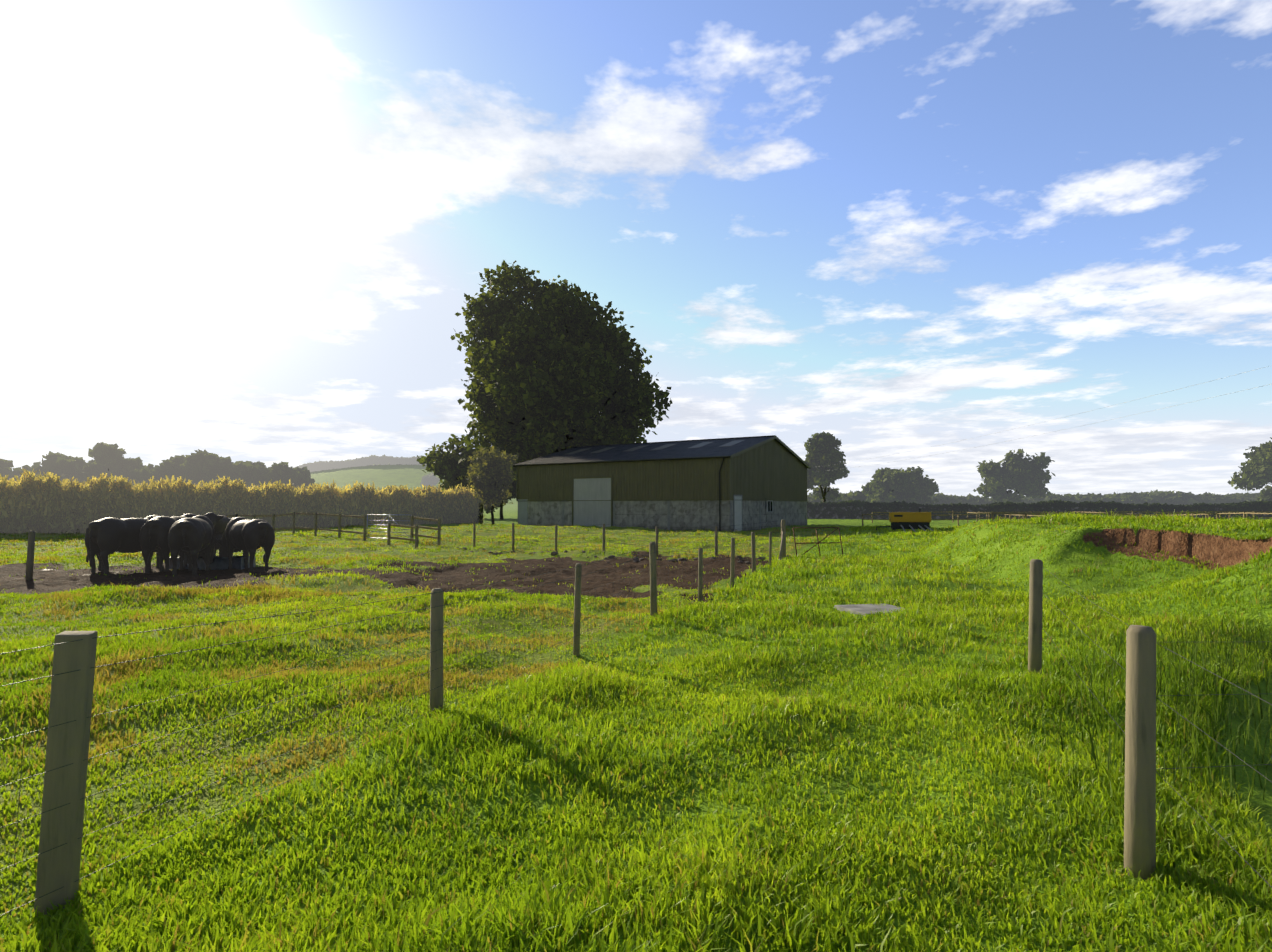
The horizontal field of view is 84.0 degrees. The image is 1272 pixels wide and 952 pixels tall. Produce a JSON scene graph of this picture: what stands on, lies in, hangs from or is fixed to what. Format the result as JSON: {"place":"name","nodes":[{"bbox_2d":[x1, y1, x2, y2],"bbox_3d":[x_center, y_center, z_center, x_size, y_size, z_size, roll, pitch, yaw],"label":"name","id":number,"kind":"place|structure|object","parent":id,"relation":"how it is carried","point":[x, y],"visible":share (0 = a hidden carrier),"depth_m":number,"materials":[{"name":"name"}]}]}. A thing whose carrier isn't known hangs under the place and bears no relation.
{"place":"outdoors","nodes":[
{"label":"outdoors","id":0,"kind":"place"},
{"bbox_2d":[0,464,1271,951],"bbox_3d":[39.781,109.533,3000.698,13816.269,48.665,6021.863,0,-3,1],"label":"ground","id":1,"kind":"structure","parent":0,"point":[1190,546],"depth_m":6.96,"materials":[{"name":"green plant"}]},
{"bbox_2d":[0,459,40,484],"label":"tree line leaves","id":2,"kind":"object","parent":1,"relation":"on","point":[5,468],"visible":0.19,"depth_m":179.60,"materials":[{"name":"green plant"}]},
{"bbox_2d":[32,451,85,484],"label":"tree line leaves","id":3,"kind":"object","parent":1,"relation":"on","point":[61,465],"visible":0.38,"depth_m":178.52,"materials":[{"name":"green plant"}]},
{"bbox_2d":[73,442,142,485],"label":"tree line leaves","id":4,"kind":"object","parent":1,"relation":"on","point":[106,456],"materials":[{"name":"green plant"}]},
{"bbox_2d":[85,515,188,574],"bbox_3d":[-13.169,1.838,18.944,0.825,1.584,2.984,-1,-3,17],"label":"cow","id":5,"kind":"object","parent":1,"relation":"on","point":[105,538],"visible":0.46,"depth_m":17.84},
{"bbox_2d":[86,550,201,570],"bbox_3d":[-13.743,1.917,19.971,2.842,1.508,0.786,2,-3,-37],"label":"cow","id":6,"kind":"object","parent":1,"relation":"on","point":[101,566],"visible":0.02,"depth_m":19.41},
{"bbox_2d":[130,455,185,487],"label":"tree line leaves","id":7,"kind":"object","parent":1,"relation":"on","point":[170,467],"visible":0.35,"depth_m":178.70,"materials":[{"name":"green plant"}]},
{"bbox_2d":[139,513,216,572],"bbox_3d":[-12.431,1.836,19.403,0.841,1.614,3.040,0,-3,-3],"label":"cow","id":8,"kind":"object","parent":1,"relation":"on","point":[154,533],"visible":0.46,"depth_m":18.09},
{"bbox_2d":[168,515,219,575],"bbox_3d":[-11.728,1.818,18.859,0.802,1.539,2.898,1,-3,-19],"label":"cow","id":9,"kind":"object","parent":1,"relation":"on","point":[194,536],"visible":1,"depth_m":17.77},
{"bbox_2d":[176,449,233,486],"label":"tree line leaves","id":10,"kind":"object","parent":1,"relation":"on","point":[201,465],"visible":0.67,"depth_m":180.09,"materials":[{"name":"green plant"}]},
{"bbox_2d":[169,556,255,569],"bbox_3d":[-12.292,2.536,20.474,2.300,0.408,0.620,0,-3,7],"label":"feed trough","id":11,"kind":"object","parent":1,"relation":"on","point":[222,563],"visible":0.48,"depth_m":20.13,"materials":[{"name":"black metal"}]},
{"bbox_2d":[204,513,243,555],"bbox_3d":[-12.605,1.910,21.542,0.770,1.595,2.988,0,-3,-9],"label":"cow","id":12,"kind":"object","parent":1,"relation":"on","point":[220,522],"visible":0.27,"depth_m":20.93},
{"bbox_2d":[10,470,453,531],"bbox_3d":[-32.315,2.114,52.078,1.654,4.746,51.546,-2,-3,35],"label":"maize row","id":13,"kind":"object","parent":1,"relation":"on","point":[417,488],"depth_m":52.84,"materials":[{"name":"plant"}]},
{"bbox_2d":[0,471,464,532],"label":"maize row","id":14,"kind":"object","parent":1,"relation":"on","point":[154,482],"visible":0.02,"depth_m":52.48,"materials":[{"name":"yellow plant"}]},
{"bbox_2d":[0,468,474,532],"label":"maize row","id":15,"kind":"object","parent":1,"relation":"on","point":[158,483],"visible":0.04,"depth_m":49.75,"materials":[{"name":"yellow plant"}]},
{"bbox_2d":[0,469,481,533],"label":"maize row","id":16,"kind":"object","parent":1,"relation":"on","point":[19,500],"visible":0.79,"depth_m":50.83,"materials":[{"name":"green plant"}]},
{"bbox_2d":[218,517,274,572],"bbox_3d":[-11.106,1.908,19.936,2.842,1.508,0.786,-2,-3,39],"label":"cow","id":17,"kind":"object","parent":1,"relation":"on","point":[248,536],"visible":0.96,"depth_m":19.31},
{"bbox_2d":[218,461,278,488],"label":"tree line leaves","id":18,"kind":"object","parent":1,"relation":"on","point":[249,473],"visible":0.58,"depth_m":181.97,"materials":[{"name":"green plant"}]},
{"bbox_2d":[268,461,314,489],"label":"tree line leaves","id":19,"kind":"object","parent":1,"relation":"on","point":[297,476],"visible":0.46,"depth_m":183.44,"materials":[{"name":"green plant"}]},
{"bbox_2d":[182,512,440,547],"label":"fence posts","id":20,"kind":"object","parent":1,"relation":"on","point":[388,530],"visible":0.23,"depth_m":35.32,"materials":[{"name":"brown wood"}]},
{"bbox_2d":[180,513,441,541],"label":"fence rails","id":21,"kind":"object","parent":20,"relation":"attached to","point":[419,535],"visible":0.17,"depth_m":36.30,"materials":[{"name":"brown wood"}]},
{"bbox_2d":[367,514,410,539],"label":"field gate","id":22,"kind":"structure","parent":20,"relation":"attached to","point":[388,520],"depth_m":34.45,"materials":[{"name":"silver metal"}]},
{"bbox_2d":[290,454,426,471],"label":"distant hill","id":23,"kind":"structure","parent":1,"relation":"on","point":[384,459],"depth_m":656.26,"materials":[{"name":"green plant"}]},
{"bbox_2d":[25,520,785,916],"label":"fence posts","id":24,"kind":"object","parent":1,"relation":"on","point":[67,744],"visible":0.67,"depth_m":2.99,"materials":[{"name":"grey wood"}]},
{"bbox_2d":[0,521,784,917],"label":"fence wires","id":25,"kind":"object","parent":24,"relation":"attached to","point":[330,685],"visible":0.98,"depth_m":4.37,"materials":[{"name":"grey metal"}]},
{"bbox_2d":[420,473,439,485],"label":"tree leaves","id":26,"kind":"object","parent":1,"relation":"on","point":[430,479],"visible":0.98,"depth_m":569.64,"materials":[{"name":"green plant"}]},
{"bbox_2d":[416,434,503,513],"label":"tree","id":27,"kind":"object","parent":1,"relation":"on","point":[448,465],"depth_m":101.58,"materials":[{"name":"green plant"}]},
{"bbox_2d":[444,489,484,523],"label":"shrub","id":28,"kind":"object","parent":1,"relation":"on","point":[481,511],"depth_m":71.35,"materials":[{"name":"green plant"}]},
{"bbox_2d":[466,446,518,524],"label":"tree","id":29,"kind":"object","parent":1,"relation":"on","point":[485,463],"depth_m":66.79,"materials":[{"name":"green plant"}]},
{"bbox_2d":[470,469,515,519],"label":"tree leaves","id":30,"kind":"object","parent":1,"relation":"on","point":[512,490],"depth_m":96.59,"materials":[{"name":"green plant"}]},
{"bbox_2d":[450,260,672,479],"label":"oak","id":31,"kind":"object","parent":1,"relation":"on","point":[556,388],"depth_m":75.16,"materials":[{"name":"green plant"}]},
{"bbox_2d":[457,547,788,563],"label":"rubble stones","id":32,"kind":"object","parent":1,"relation":"on","point":[554,553],"visible":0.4,"depth_m":23.92,"materials":[{"name":"grey stone"}]},
{"bbox_2d":[0,510,1271,951],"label":"grass","id":33,"kind":"structure","parent":1,"relation":"on","point":[1192,836],"depth_m":4.53,"materials":[{"name":"green plant"}]},
{"bbox_2d":[513,435,810,531],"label":"barn","id":34,"kind":"structure","parent":1,"relation":"on","point":[719,483],"depth_m":56.84,"materials":[{"name":"metal"}]},
{"bbox_2d":[793,527,842,558],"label":"wooden gate","id":35,"kind":"structure","parent":1,"relation":"on","point":[818,542],"depth_m":22.11,"materials":[{"name":"wood"}]},
{"bbox_2d":[804,431,849,501],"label":"tree","id":36,"kind":"object","parent":1,"relation":"on","point":[824,454],"depth_m":108.20,"materials":[{"name":"green plant"}]},
{"bbox_2d":[807,490,868,502],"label":"wood","id":37,"kind":"object","parent":1,"relation":"on","point":[857,495],"visible":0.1,"depth_m":314.30,"materials":[{"name":"green plant"}]},
{"bbox_2d":[834,603,917,615],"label":"concrete slab","id":38,"kind":"structure","parent":1,"relation":"on","point":[861,608],"depth_m":11.66,"materials":[{"name":"grey concrete"}]},
{"bbox_2d":[861,467,919,503],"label":"round tree leaves","id":39,"kind":"object","parent":1,"relation":"on","point":[888,485],"visible":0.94,"depth_m":146.47,"materials":[{"name":"green plant"}]},
{"bbox_2d":[876,509,931,532],"bbox_3d":[16.830,2.785,43.497,3.763,1.550,2.448,-1,-3,13],"label":"seed drill","id":40,"kind":"object","parent":1,"relation":"on","point":[910,520],"visible":0.77,"depth_m":43.66,"materials":[{"name":"yellow metal"}]},
{"bbox_2d":[907,466,938,504],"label":"round tree","id":41,"kind":"object","parent":1,"relation":"on","point":[927,487],"visible":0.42,"depth_m":152.34,"materials":[{"name":"green plant"}]},
{"bbox_2d":[973,449,1054,503],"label":"tree leaves","id":42,"kind":"object","parent":1,"relation":"on","point":[1021,475],"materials":[{"name":"green plant"}]},
{"bbox_2d":[807,490,1260,504],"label":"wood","id":43,"kind":"object","parent":1,"relation":"on","point":[1169,497],"visible":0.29,"depth_m":381.19,"materials":[{"name":"green plant"}]},
{"bbox_2d":[807,499,1271,518],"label":"hedge","id":44,"kind":"object","parent":1,"relation":"on","point":[1261,506],"depth_m":98.87,"materials":[{"name":"green plant"}]},
{"bbox_2d":[811,366,1269,471],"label":"power lines","id":45,"kind":"object","parent":1,"relation":"on","point":[1087,411],"visible":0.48,"depth_m":45.31,"materials":[{"name":"grey metal"}]},
{"bbox_2d":[862,511,1271,526],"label":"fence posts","id":46,"kind":"object","parent":1,"relation":"on","point":[1019,514],"visible":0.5,"depth_m":63.09,"materials":[{"name":"brown wood"}]},
{"bbox_2d":[875,513,1270,522],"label":"paddock fence wires","id":47,"kind":"object","parent":46,"relation":"attached to","point":[1119,516],"visible":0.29,"depth_m":65.54,"materials":[{"name":"grey metal"}]},
{"bbox_2d":[1028,559,1155,878],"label":"fence posts","id":48,"kind":"object","parent":1,"relation":"on","point":[1140,795],"visible":0.81,"depth_m":3.38,"materials":[{"name":"grey wood"}]},
{"bbox_2d":[1043,567,1271,887],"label":"fence wires","id":49,"kind":"object","parent":48,"relation":"attached to","point":[1182,716],"visible":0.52,"depth_m":3.42,"materials":[{"name":"grey metal"}]},
{"bbox_2d":[997,606,1271,799],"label":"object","id":50,"kind":"object","parent":1,"relation":"on","point":[1203,663],"visible":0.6,"depth_m":6.02,"materials":[{"name":"green plant"}]},
{"bbox_2d":[1227,437,1271,500],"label":"tree leaves","id":51,"kind":"object","parent":1,"relation":"on","point":[1256,472],"depth_m":118.90,"materials":[{"name":"green plant"}]},
{"bbox_2d":[0,0,1271,497],"label":"sky","id":52,"kind":"structure","parent":0,"point":[253,231],"materials":[{"name":"blue"}]}
]}

